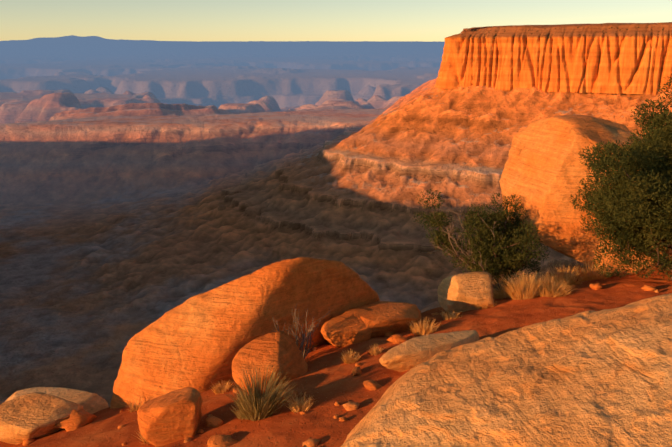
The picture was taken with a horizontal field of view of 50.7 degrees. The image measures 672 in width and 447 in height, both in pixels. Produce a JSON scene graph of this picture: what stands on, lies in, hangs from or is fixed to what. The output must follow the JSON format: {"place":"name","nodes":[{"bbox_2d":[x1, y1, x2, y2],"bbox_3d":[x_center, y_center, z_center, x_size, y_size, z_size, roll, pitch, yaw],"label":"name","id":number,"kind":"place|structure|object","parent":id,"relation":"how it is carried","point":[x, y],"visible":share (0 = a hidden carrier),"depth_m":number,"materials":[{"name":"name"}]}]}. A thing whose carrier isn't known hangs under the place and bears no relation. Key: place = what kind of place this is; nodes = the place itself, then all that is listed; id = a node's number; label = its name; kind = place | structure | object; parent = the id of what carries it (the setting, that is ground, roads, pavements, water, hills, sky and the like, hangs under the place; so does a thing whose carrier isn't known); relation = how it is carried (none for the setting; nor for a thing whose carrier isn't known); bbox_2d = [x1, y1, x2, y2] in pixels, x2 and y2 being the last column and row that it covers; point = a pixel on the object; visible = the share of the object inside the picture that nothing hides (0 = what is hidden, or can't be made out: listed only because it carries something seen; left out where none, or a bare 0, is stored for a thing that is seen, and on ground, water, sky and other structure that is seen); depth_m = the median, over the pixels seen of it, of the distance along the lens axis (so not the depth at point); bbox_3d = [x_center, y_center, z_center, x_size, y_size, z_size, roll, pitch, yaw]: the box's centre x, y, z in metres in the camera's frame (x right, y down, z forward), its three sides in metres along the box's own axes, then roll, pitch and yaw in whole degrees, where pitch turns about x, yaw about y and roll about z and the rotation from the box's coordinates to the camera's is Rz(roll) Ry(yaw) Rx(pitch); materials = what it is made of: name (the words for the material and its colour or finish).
{"place":"outdoors","nodes":[
{"label":"outdoors","id":0,"kind":"place"},
{"bbox_2d":[0,35,671,406],"bbox_3d":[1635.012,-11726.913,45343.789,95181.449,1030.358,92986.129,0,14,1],"label":"terrain","id":1,"kind":"structure","parent":0,"point":[144,184],"depth_m":1588.90,"materials":[{"name":"brown stone"}]},
{"bbox_2d":[0,270,671,446],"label":"ground","id":2,"kind":"structure","parent":0,"point":[583,364],"depth_m":3.71,"materials":[{"name":"soil"}]},
{"bbox_2d":[0,392,82,444],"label":"rock","id":3,"kind":"object","parent":2,"relation":"on","point":[35,415],"visible":0.88,"depth_m":6.78,"materials":[{"name":"beige stone"}]},
{"bbox_2d":[6,387,107,413],"bbox_3d":[-3.010,1.998,7.484,1.184,0.251,0.778,6,15,21],"label":"rock","id":4,"kind":"object","parent":2,"relation":"on","point":[90,402],"visible":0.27,"depth_m":7.60,"materials":[{"name":"beige stone"}]},
{"bbox_2d":[137,387,202,446],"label":"rock","id":5,"kind":"object","parent":2,"relation":"on","point":[171,417],"visible":0.98,"depth_m":5.63,"materials":[{"name":"orange stone"}]},
{"bbox_2d":[110,257,379,408],"bbox_3d":[-0.805,1.106,8.121,3.706,1.817,1.423,-10,18,-35],"label":"boulder","id":6,"kind":"object","parent":2,"relation":"on","point":[198,342],"visible":0.71,"depth_m":7.25,"materials":[{"name":"orange stone"}]},
{"bbox_2d":[226,365,295,421],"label":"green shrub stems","id":7,"kind":"object","parent":2,"relation":"on","point":[255,405],"visible":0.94,"depth_m":5.78,"materials":[{"name":"green plant"}]},
{"bbox_2d":[232,331,307,391],"bbox_3d":[-0.631,1.334,6.755,0.758,0.512,0.442,-10,18,-35],"label":"rock","id":8,"kind":"object","parent":2,"relation":"on","point":[280,351],"visible":0.79,"depth_m":6.67,"materials":[{"name":"orange stone"}]},
{"bbox_2d":[271,305,327,358],"bbox_3d":[-0.352,1.142,7.125,0.586,0.712,0.461,11,18,37],"label":"dead shrub","id":9,"kind":"object","parent":2,"relation":"on","point":[303,337],"visible":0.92,"depth_m":7.16,"materials":[{"name":"brown plant"}]},
{"bbox_2d":[54,283,601,431],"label":"stones","id":10,"kind":"object","parent":2,"relation":"on","point":[75,420],"visible":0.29,"depth_m":6.77,"materials":[{"name":"orange stone"}]},
{"bbox_2d":[23,289,658,446],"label":"pale stones","id":11,"kind":"object","parent":2,"relation":"on","point":[348,406],"visible":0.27,"depth_m":5.63,"materials":[{"name":"beige stone"}]},
{"bbox_2d":[321,308,372,347],"bbox_3d":[0.170,1.173,7.744,0.713,0.378,0.417,-12,18,-38],"label":"rock","id":12,"kind":"object","parent":2,"relation":"on","point":[347,328],"visible":0.81,"depth_m":7.59,"materials":[{"name":"brown stone"}]},
{"bbox_2d":[124,258,610,444],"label":"dry grass tufts","id":13,"kind":"object","parent":2,"relation":"on","point":[524,288],"visible":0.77,"depth_m":8.72,"materials":[{"name":"beige plant"}]},
{"bbox_2d":[344,301,422,337],"bbox_3d":[0.543,1.122,8.010,1.032,0.372,0.621,-6,16,-23],"label":"rock","id":14,"kind":"object","parent":2,"relation":"on","point":[382,318],"visible":0.67,"depth_m":7.81,"materials":[{"name":"brown stone"}]},
{"bbox_2d":[118,285,655,446],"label":"small stones","id":15,"kind":"object","parent":2,"relation":"on","point":[228,440],"visible":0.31,"depth_m":6.03,"materials":[{"name":"orange stone"}]},
{"bbox_2d":[379,330,478,371],"bbox_3d":[0.870,1.186,6.522,1.129,0.260,0.297,-8,16,-29],"label":"slab rock","id":16,"kind":"object","parent":2,"relation":"on","point":[409,354],"visible":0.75,"depth_m":6.37,"materials":[{"name":"beige stone"}]},
{"bbox_2d":[425,205,501,290],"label":"bare branches","id":17,"kind":"object","parent":2,"relation":"on","point":[461,249],"visible":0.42,"depth_m":10.18,"materials":[{"name":"brown wood"}]},
{"bbox_2d":[437,272,493,312],"bbox_3d":[1.605,0.854,8.813,0.692,0.559,0.579,0,14,1],"label":"pale rock","id":18,"kind":"object","parent":2,"relation":"on","point":[462,292],"visible":0.88,"depth_m":8.61,"materials":[{"name":"beige stone"}]},
{"bbox_2d":[412,188,549,288],"bbox_3d":[2.274,0.359,10.341,2.270,1.566,1.876,0,14,1],"label":"juniper","id":19,"kind":"object","parent":2,"relation":"on","point":[513,234],"depth_m":10.12,"materials":[{"name":"green plant"}]},
{"bbox_2d":[499,115,671,276],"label":"boulder","id":20,"kind":"object","parent":2,"relation":"on","point":[543,174],"visible":0.44,"depth_m":10.38,"materials":[{"name":"orange stone"}]},
{"bbox_2d":[570,73,671,280],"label":"juniper","id":21,"kind":"object","parent":2,"relation":"on","point":[613,207],"depth_m":8.54,"materials":[{"name":"green plant"}]},
{"bbox_2d":[0,0,671,41],"label":"sky","id":22,"kind":"structure","parent":0,"point":[156,20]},
{"bbox_2d":[435,25,671,94],"bbox_3d":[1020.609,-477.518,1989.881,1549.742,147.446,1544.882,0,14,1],"label":"cliff face","id":23,"kind":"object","parent":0,"point":[631,59],"depth_m":1533.70},
{"bbox_2d":[466,22,671,28],"bbox_3d":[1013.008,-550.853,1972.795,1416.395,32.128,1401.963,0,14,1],"label":"mesa top","id":24,"kind":"object","parent":23,"relation":"on","point":[580,25],"visible":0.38,"depth_m":1596.65,"materials":[{"name":"brown stone"}]}
]}

